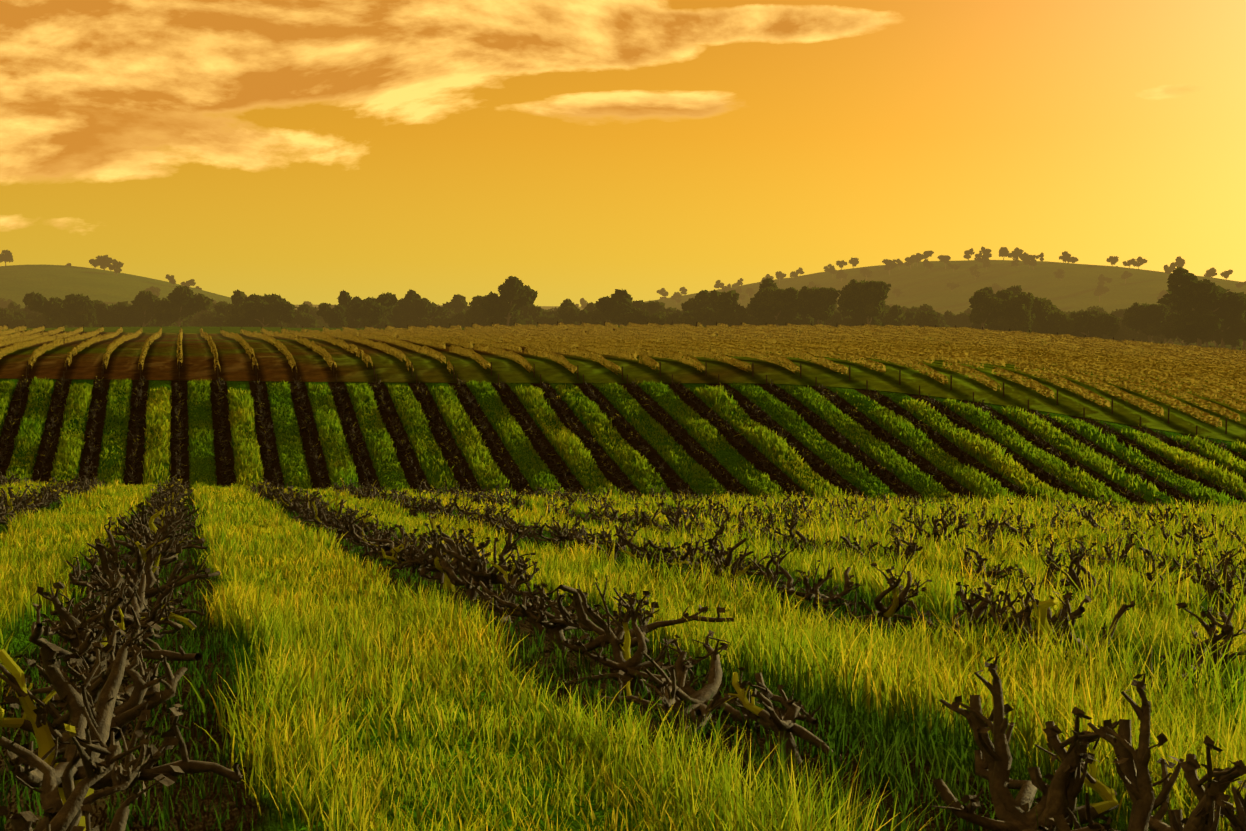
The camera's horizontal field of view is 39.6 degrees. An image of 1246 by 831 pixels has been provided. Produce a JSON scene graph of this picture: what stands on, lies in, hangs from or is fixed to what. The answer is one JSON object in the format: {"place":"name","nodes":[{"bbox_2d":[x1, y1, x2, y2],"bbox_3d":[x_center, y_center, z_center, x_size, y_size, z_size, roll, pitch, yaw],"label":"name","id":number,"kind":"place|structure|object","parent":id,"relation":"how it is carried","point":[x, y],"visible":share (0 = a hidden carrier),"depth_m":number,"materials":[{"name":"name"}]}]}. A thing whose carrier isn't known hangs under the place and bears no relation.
{"place":"outdoors","nodes":[
{"label":"outdoors","id":0,"kind":"place"},
{"bbox_2d":[0,379,1245,830],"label":"ground","id":1,"kind":"structure","parent":0,"point":[100,817],"depth_m":118.29,"materials":[{"name":"brown soil"}]},
{"bbox_2d":[0,478,1245,830],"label":"grass","id":2,"kind":"structure","parent":1,"relation":"on","point":[430,632],"depth_m":11.11,"materials":[{"name":"green plant"}]},
{"bbox_2d":[0,376,1245,509],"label":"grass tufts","id":3,"kind":"object","parent":1,"relation":"on","point":[531,394],"visible":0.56,"depth_m":128.50,"materials":[{"name":"green plant"}]},
{"bbox_2d":[0,375,1245,533],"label":"vines","id":4,"kind":"object","parent":1,"relation":"on","point":[281,497],"visible":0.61,"depth_m":115.18,"materials":[{"name":"green plant"}]},
{"bbox_2d":[0,484,1245,830],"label":"vines","id":5,"kind":"object","parent":1,"relation":"on","point":[84,734],"visible":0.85,"depth_m":11.01,"materials":[{"name":"brown plant"}]},
{"bbox_2d":[0,328,1245,443],"bbox_3d":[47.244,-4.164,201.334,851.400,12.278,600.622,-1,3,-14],"label":"field","id":6,"kind":"structure","parent":0,"point":[197,362],"depth_m":153.02,"materials":[{"name":"brown soil"}]},
{"bbox_2d":[0,322,1245,426],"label":"trellis rows","id":7,"kind":"object","parent":6,"relation":"on","point":[1174,362],"visible":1,"depth_m":181.86,"materials":[{"name":"plant"}]},
{"bbox_2d":[0,260,1245,443],"bbox_3d":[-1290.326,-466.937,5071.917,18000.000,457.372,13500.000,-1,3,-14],"label":"ground","id":8,"kind":"structure","parent":0,"point":[1074,288],"depth_m":1688.28,"materials":[{"name":"green plant"}]},
{"bbox_2d":[0,298,11,308],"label":"tree","id":9,"kind":"object","parent":8,"relation":"on","point":[4,303],"visible":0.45,"depth_m":1109.88,"materials":[{"name":"green plant"}]},
{"bbox_2d":[0,250,12,265],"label":"tree","id":10,"kind":"object","parent":8,"relation":"on","point":[6,256],"visible":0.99,"depth_m":1626.74,"materials":[{"name":"green plant"}]},
{"bbox_2d":[0,308,28,328],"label":"tree","id":11,"kind":"object","parent":8,"relation":"on","point":[15,319],"visible":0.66,"depth_m":503.41,"materials":[{"name":"green plant"}]},
{"bbox_2d":[8,301,24,311],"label":"tree","id":12,"kind":"object","parent":8,"relation":"on","point":[12,304],"visible":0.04,"depth_m":624.16,"materials":[{"name":"green plant"}]},
{"bbox_2d":[28,314,48,327],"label":"tree","id":13,"kind":"object","parent":8,"relation":"on","point":[38,318],"visible":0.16,"depth_m":507.28,"materials":[{"name":"green plant"}]},
{"bbox_2d":[23,291,63,326],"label":"tree","id":14,"kind":"object","parent":8,"relation":"on","point":[38,302],"visible":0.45,"depth_m":448.31,"materials":[{"name":"green plant"}]},
{"bbox_2d":[50,293,97,327],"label":"tree","id":15,"kind":"object","parent":8,"relation":"on","point":[76,310],"visible":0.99,"depth_m":444.33,"materials":[{"name":"green plant"}]},
{"bbox_2d":[96,255,111,269],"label":"tree","id":16,"kind":"object","parent":8,"relation":"on","point":[103,261],"visible":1,"depth_m":1605.39,"materials":[{"name":"green plant"}]},
{"bbox_2d":[92,300,116,326],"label":"tree","id":17,"kind":"object","parent":8,"relation":"on","point":[104,317],"visible":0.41,"depth_m":465.76,"materials":[{"name":"green plant"}]},
{"bbox_2d":[107,304,123,326],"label":"tree","id":18,"kind":"object","parent":8,"relation":"on","point":[117,323],"visible":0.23,"depth_m":470.13,"materials":[{"name":"green plant"}]},
{"bbox_2d":[113,303,141,326],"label":"tree","id":19,"kind":"object","parent":8,"relation":"on","point":[119,308],"visible":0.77,"depth_m":469.84,"materials":[{"name":"green plant"}]},
{"bbox_2d":[120,290,170,326],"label":"tree","id":20,"kind":"object","parent":8,"relation":"on","point":[143,301],"visible":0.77,"depth_m":469.66,"materials":[{"name":"green plant"}]},
{"bbox_2d":[145,286,160,296],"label":"tree","id":21,"kind":"object","parent":8,"relation":"on","point":[154,290],"visible":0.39,"depth_m":1331.40,"materials":[{"name":"green plant"}]},
{"bbox_2d":[150,299,191,326],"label":"tree","id":22,"kind":"object","parent":8,"relation":"on","point":[171,324],"visible":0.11,"depth_m":487.10,"materials":[{"name":"green plant"}]},
{"bbox_2d":[153,285,213,326],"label":"tree","id":23,"kind":"object","parent":8,"relation":"on","point":[185,301],"visible":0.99,"depth_m":445.07,"materials":[{"name":"green plant"}]},
{"bbox_2d":[200,311,216,326],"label":"tree","id":24,"kind":"object","parent":8,"relation":"on","point":[206,318],"visible":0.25,"depth_m":502.94,"materials":[{"name":"green plant"}]},
{"bbox_2d":[211,303,230,326],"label":"tree","id":25,"kind":"object","parent":8,"relation":"on","point":[217,320],"visible":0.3,"depth_m":478.29,"materials":[{"name":"green plant"}]},
{"bbox_2d":[224,289,245,320],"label":"tree","id":26,"kind":"object","parent":8,"relation":"on","point":[237,297],"visible":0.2,"depth_m":465.89,"materials":[{"name":"green plant"}]},
{"bbox_2d":[222,299,261,326],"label":"tree","id":27,"kind":"object","parent":8,"relation":"on","point":[231,322],"visible":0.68,"depth_m":435.27,"materials":[{"name":"green plant"}]},
{"bbox_2d":[231,298,297,326],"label":"tree","id":28,"kind":"object","parent":8,"relation":"on","point":[271,314],"visible":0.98,"depth_m":435.63,"materials":[{"name":"green plant"}]},
{"bbox_2d":[242,293,286,309],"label":"tree","id":29,"kind":"object","parent":8,"relation":"on","point":[270,299],"visible":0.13,"depth_m":441.90,"materials":[{"name":"green plant"}]},
{"bbox_2d":[287,303,317,327],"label":"tree","id":30,"kind":"object","parent":8,"relation":"on","point":[304,318],"visible":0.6,"depth_m":487.54,"materials":[{"name":"green plant"}]},
{"bbox_2d":[295,305,322,327],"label":"tree","id":31,"kind":"object","parent":8,"relation":"on","point":[313,310],"visible":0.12,"depth_m":610.57,"materials":[{"name":"green plant"}]},
{"bbox_2d":[316,303,348,327],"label":"tree","id":32,"kind":"object","parent":8,"relation":"on","point":[333,317],"visible":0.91,"depth_m":443.40,"materials":[{"name":"green plant"}]},
{"bbox_2d":[334,290,366,327],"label":"tree","id":33,"kind":"object","parent":8,"relation":"on","point":[346,299],"visible":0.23,"depth_m":454.86,"materials":[{"name":"green plant"}]},
{"bbox_2d":[345,305,363,327],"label":"tree","id":34,"kind":"object","parent":8,"relation":"on","point":[354,323],"visible":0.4,"depth_m":451.61,"materials":[{"name":"green plant"}]},
{"bbox_2d":[348,292,397,327],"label":"tree","id":35,"kind":"object","parent":8,"relation":"on","point":[368,311],"visible":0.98,"depth_m":427.14,"materials":[{"name":"green plant"}]},
{"bbox_2d":[374,293,408,328],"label":"tree","id":36,"kind":"object","parent":8,"relation":"on","point":[389,318],"visible":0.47,"depth_m":472.23,"materials":[{"name":"green plant"}]},
{"bbox_2d":[393,298,416,327],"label":"tree","id":37,"kind":"object","parent":8,"relation":"on","point":[409,318],"visible":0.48,"depth_m":478.16,"materials":[{"name":"green plant"}]},
{"bbox_2d":[404,289,448,327],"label":"tree","id":38,"kind":"object","parent":8,"relation":"on","point":[424,308],"visible":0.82,"depth_m":479.28,"materials":[{"name":"green plant"}]},
{"bbox_2d":[422,311,465,327],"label":"tree","id":39,"kind":"object","parent":8,"relation":"on","point":[444,321],"visible":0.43,"depth_m":477.29,"materials":[{"name":"green plant"}]},
{"bbox_2d":[442,303,455,315],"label":"tree","id":40,"kind":"object","parent":8,"relation":"on","point":[450,309],"visible":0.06,"depth_m":586.55,"materials":[{"name":"green plant"}]},
{"bbox_2d":[447,319,464,327],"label":"tree","id":41,"kind":"object","parent":8,"relation":"on","point":[454,323],"visible":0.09,"depth_m":466.77,"materials":[{"name":"green plant"}]},
{"bbox_2d":[446,294,467,314],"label":"tree","id":42,"kind":"object","parent":8,"relation":"on","point":[458,303],"visible":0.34,"depth_m":590.56,"materials":[{"name":"green plant"}]},
{"bbox_2d":[462,295,492,327],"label":"tree","id":43,"kind":"object","parent":8,"relation":"on","point":[476,301],"visible":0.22,"depth_m":451.49,"materials":[{"name":"green plant"}]},
{"bbox_2d":[464,307,493,327],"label":"tree","id":44,"kind":"object","parent":8,"relation":"on","point":[474,317],"visible":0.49,"depth_m":447.77,"materials":[{"name":"green plant"}]},
{"bbox_2d":[478,298,525,326],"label":"tree","id":45,"kind":"object","parent":8,"relation":"on","point":[514,319],"visible":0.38,"depth_m":425.03,"materials":[{"name":"green plant"}]},
{"bbox_2d":[481,276,537,326],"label":"tree","id":46,"kind":"object","parent":8,"relation":"on","point":[515,293],"visible":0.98,"depth_m":419.24,"materials":[{"name":"green plant"}]},
{"bbox_2d":[519,303,542,321],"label":"tree","id":47,"kind":"object","parent":8,"relation":"on","point":[532,313],"visible":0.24,"depth_m":493.46,"materials":[{"name":"green plant"}]},
{"bbox_2d":[534,314,556,325],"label":"tree","id":48,"kind":"object","parent":8,"relation":"on","point":[544,319],"visible":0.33,"depth_m":489.51,"materials":[{"name":"green plant"}]},
{"bbox_2d":[558,299,591,326],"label":"tree","id":49,"kind":"object","parent":8,"relation":"on","point":[569,312],"visible":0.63,"depth_m":456.52,"materials":[{"name":"green plant"}]},
{"bbox_2d":[576,302,596,322],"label":"tree","id":50,"kind":"object","parent":8,"relation":"on","point":[591,307],"visible":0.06,"depth_m":534.70,"materials":[{"name":"green plant"}]},
{"bbox_2d":[588,309,618,325],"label":"tree","id":51,"kind":"object","parent":8,"relation":"on","point":[596,317],"visible":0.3,"depth_m":435.56,"materials":[{"name":"green plant"}]},
{"bbox_2d":[595,289,632,325],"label":"tree","id":52,"kind":"object","parent":8,"relation":"on","point":[615,304],"visible":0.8,"depth_m":417.49,"materials":[{"name":"green plant"}]},
{"bbox_2d":[7,321,1240,435],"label":"posts","id":53,"kind":"object","parent":8,"relation":"on","point":[27,373],"visible":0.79,"depth_m":146.34,"materials":[{"name":"brown wood"}]},
{"bbox_2d":[615,305,666,325],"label":"bush","id":54,"kind":"object","parent":8,"relation":"on","point":[637,316],"visible":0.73,"depth_m":411.57,"materials":[{"name":"green plant"}]},
{"bbox_2d":[632,300,660,311],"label":"tree","id":55,"kind":"object","parent":8,"relation":"on","point":[637,304],"visible":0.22,"depth_m":524.01,"materials":[{"name":"green plant"}]},
{"bbox_2d":[640,300,673,319],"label":"tree","id":56,"kind":"object","parent":8,"relation":"on","point":[651,307],"visible":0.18,"depth_m":520.76,"materials":[{"name":"green plant"}]},
{"bbox_2d":[656,311,678,325],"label":"bush","id":57,"kind":"object","parent":8,"relation":"on","point":[671,318],"visible":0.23,"depth_m":446.68,"materials":[{"name":"green plant"}]},
{"bbox_2d":[671,292,681,303],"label":"tree","id":58,"kind":"object","parent":8,"relation":"on","point":[676,296],"visible":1,"depth_m":1962.01,"materials":[{"name":"green plant"}]},
{"bbox_2d":[675,307,714,325],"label":"bush","id":59,"kind":"object","parent":8,"relation":"on","point":[692,317],"visible":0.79,"depth_m":414.35,"materials":[{"name":"green plant"}]},
{"bbox_2d":[681,290,713,326],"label":"tree","id":60,"kind":"object","parent":8,"relation":"on","point":[699,301],"visible":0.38,"depth_m":440.06,"materials":[{"name":"green plant"}]},
{"bbox_2d":[704,289,737,323],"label":"tree","id":61,"kind":"object","parent":8,"relation":"on","point":[714,294],"visible":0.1,"depth_m":427.33,"materials":[{"name":"green plant"}]},
{"bbox_2d":[708,290,749,326],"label":"tree","id":62,"kind":"object","parent":8,"relation":"on","point":[730,312],"visible":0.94,"depth_m":407.14,"materials":[{"name":"green plant"}]},
{"bbox_2d":[746,305,755,324],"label":"tree","id":63,"kind":"object","parent":8,"relation":"on","point":[750,316],"visible":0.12,"depth_m":426.78,"materials":[{"name":"green plant"}]},
{"bbox_2d":[749,287,787,319],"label":"tree","id":64,"kind":"object","parent":8,"relation":"on","point":[767,291],"visible":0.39,"depth_m":407.53,"materials":[{"name":"green plant"}]},
{"bbox_2d":[752,277,800,325],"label":"tree","id":65,"kind":"object","parent":8,"relation":"on","point":[767,282],"visible":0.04,"depth_m":423.06,"materials":[{"name":"green plant"}]},
{"bbox_2d":[754,287,803,327],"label":"tree","id":66,"kind":"object","parent":8,"relation":"on","point":[767,308],"visible":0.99,"depth_m":402.64,"materials":[{"name":"green plant"}]},
{"bbox_2d":[791,314,812,327],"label":"bush","id":67,"kind":"object","parent":8,"relation":"on","point":[801,320],"visible":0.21,"depth_m":430.75,"materials":[{"name":"green plant"}]},
{"bbox_2d":[797,285,839,325],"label":"tree","id":68,"kind":"object","parent":8,"relation":"on","point":[819,303],"visible":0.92,"depth_m":408.00,"materials":[{"name":"green plant"}]},
{"bbox_2d":[828,310,850,327],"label":"bush","id":69,"kind":"object","parent":8,"relation":"on","point":[836,319],"visible":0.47,"depth_m":463.85,"materials":[{"name":"green plant"}]},
{"bbox_2d":[836,270,847,281],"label":"tree","id":70,"kind":"object","parent":8,"relation":"on","point":[841,274],"visible":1,"depth_m":1927.30,"materials":[{"name":"green plant"}]},
{"bbox_2d":[837,306,883,328],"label":"bush","id":71,"kind":"object","parent":8,"relation":"on","point":[858,319],"visible":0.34,"depth_m":421.87,"materials":[{"name":"green plant"}]},
{"bbox_2d":[837,297,886,322],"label":"tree","id":72,"kind":"object","parent":8,"relation":"on","point":[882,316],"visible":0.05,"depth_m":427.61,"materials":[{"name":"green plant"}]},
{"bbox_2d":[837,279,890,323],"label":"tree","id":73,"kind":"object","parent":8,"relation":"on","point":[867,299],"visible":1,"depth_m":402.98,"materials":[{"name":"green plant"}]},
{"bbox_2d":[861,268,871,280],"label":"tree","id":74,"kind":"object","parent":8,"relation":"on","point":[866,273],"visible":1,"depth_m":1877.69,"materials":[{"name":"green plant"}]},
{"bbox_2d":[884,261,897,274],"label":"tree","id":75,"kind":"object","parent":8,"relation":"on","point":[891,265],"visible":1,"depth_m":1911.59,"materials":[{"name":"green plant"}]},
{"bbox_2d":[879,304,905,326],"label":"bush","id":76,"kind":"object","parent":8,"relation":"on","point":[895,315],"visible":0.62,"depth_m":435.40,"materials":[{"name":"green plant"}]},
{"bbox_2d":[902,311,915,327],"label":"bush","id":77,"kind":"object","parent":8,"relation":"on","point":[909,318],"visible":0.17,"depth_m":462.93,"materials":[{"name":"green plant"}]},
{"bbox_2d":[904,255,915,268],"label":"tree","id":78,"kind":"object","parent":8,"relation":"on","point":[911,259],"visible":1,"depth_m":1946.38,"materials":[{"name":"green plant"}]},
{"bbox_2d":[912,310,939,328],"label":"bush","id":79,"kind":"object","parent":8,"relation":"on","point":[926,318],"visible":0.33,"depth_m":438.37,"materials":[{"name":"green plant"}]},
{"bbox_2d":[913,304,944,320],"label":"tree","id":80,"kind":"object","parent":8,"relation":"on","point":[925,307],"visible":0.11,"depth_m":529.10,"materials":[{"name":"green plant"}]},
{"bbox_2d":[937,255,950,268],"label":"tree","id":81,"kind":"object","parent":8,"relation":"on","point":[945,259],"visible":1,"depth_m":1908.34,"materials":[{"name":"green plant"}]},
{"bbox_2d":[943,310,972,328],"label":"bush","id":82,"kind":"object","parent":8,"relation":"on","point":[957,320],"visible":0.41,"depth_m":556.80,"materials":[{"name":"green plant"}]},
{"bbox_2d":[967,290,1006,329],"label":"tree","id":83,"kind":"object","parent":8,"relation":"on","point":[986,309],"visible":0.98,"depth_m":396.78,"materials":[{"name":"green plant"}]},
{"bbox_2d":[984,293,1019,333],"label":"tree","id":84,"kind":"object","parent":8,"relation":"on","point":[1000,324],"visible":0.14,"depth_m":419.40,"materials":[{"name":"green plant"}]},
{"bbox_2d":[999,247,1008,259],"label":"tree","id":85,"kind":"object","parent":8,"relation":"on","point":[1003,251],"visible":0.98,"depth_m":2003.35,"materials":[{"name":"green plant"}]},
{"bbox_2d":[1006,285,1023,294],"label":"tree","id":86,"kind":"object","parent":8,"relation":"on","point":[1015,290],"visible":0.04,"depth_m":499.94,"materials":[{"name":"green plant"}]},
{"bbox_2d":[1007,251,1022,259],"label":"tree","id":87,"kind":"object","parent":8,"relation":"on","point":[1014,255],"visible":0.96,"depth_m":1927.79,"materials":[{"name":"green plant"}]},
{"bbox_2d":[995,289,1035,332],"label":"tree","id":88,"kind":"object","parent":8,"relation":"on","point":[1017,311],"visible":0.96,"depth_m":395.28,"materials":[{"name":"green plant"}]},
{"bbox_2d":[1028,255,1036,268],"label":"tree","id":89,"kind":"object","parent":8,"relation":"on","point":[1032,261],"visible":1,"depth_m":1846.13,"materials":[{"name":"green plant"}]},
{"bbox_2d":[1013,296,1069,334],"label":"tree","id":90,"kind":"object","parent":8,"relation":"on","point":[1050,323],"visible":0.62,"depth_m":404.44,"materials":[{"name":"green plant"}]},
{"bbox_2d":[1053,269,1064,279],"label":"tree","id":91,"kind":"object","parent":8,"relation":"on","point":[1059,273],"visible":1,"depth_m":1750.01,"materials":[{"name":"green plant"}]},
{"bbox_2d":[1060,310,1120,337],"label":"bush","id":92,"kind":"object","parent":8,"relation":"on","point":[1088,324],"visible":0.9,"depth_m":402.59,"materials":[{"name":"green plant"}]},
{"bbox_2d":[1094,284,1109,301],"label":"tree","id":93,"kind":"object","parent":8,"relation":"on","point":[1100,290],"visible":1,"depth_m":1600.38,"materials":[{"name":"green plant"}]},
{"bbox_2d":[1097,274,1111,285],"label":"tree","id":94,"kind":"object","parent":8,"relation":"on","point":[1101,278],"visible":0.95,"depth_m":1684.56,"materials":[{"name":"green plant"}]},
{"bbox_2d":[1102,321,1129,340],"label":"bush","id":95,"kind":"object","parent":8,"relation":"on","point":[1121,334],"visible":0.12,"depth_m":463.19,"materials":[{"name":"green plant"}]},
{"bbox_2d":[1129,331,1150,341],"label":"bush","id":96,"kind":"object","parent":8,"relation":"on","point":[1134,337],"visible":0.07,"depth_m":476.73,"materials":[{"name":"green plant"}]},
{"bbox_2d":[1133,256,1147,268],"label":"tree","id":97,"kind":"object","parent":8,"relation":"on","point":[1140,261],"visible":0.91,"depth_m":2000.05,"materials":[{"name":"green plant"}]},
{"bbox_2d":[1120,302,1170,341],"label":"tree","id":98,"kind":"object","parent":8,"relation":"on","point":[1148,319],"visible":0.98,"depth_m":413.08,"materials":[{"name":"green plant"}]},
{"bbox_2d":[1138,329,1170,343],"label":"bush","id":99,"kind":"object","parent":8,"relation":"on","point":[1159,339],"visible":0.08,"depth_m":463.03,"materials":[{"name":"green plant"}]},
{"bbox_2d":[1159,312,1211,345],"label":"tree","id":100,"kind":"object","parent":8,"relation":"on","point":[1165,330],"visible":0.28,"depth_m":392.21,"materials":[{"name":"green plant"}]},
{"bbox_2d":[1156,266,1245,346],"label":"tree","id":101,"kind":"object","parent":8,"relation":"on","point":[1188,294],"visible":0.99,"depth_m":375.10,"materials":[{"name":"green plant"}]},
{"bbox_2d":[1217,292,1245,347],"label":"tree","id":102,"kind":"object","parent":8,"relation":"on","point":[1230,331],"visible":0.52,"depth_m":384.39,"materials":[{"name":"green plant"}]},
{"bbox_2d":[0,0,1245,306],"label":"sky","id":103,"kind":"structure","parent":0,"point":[313,151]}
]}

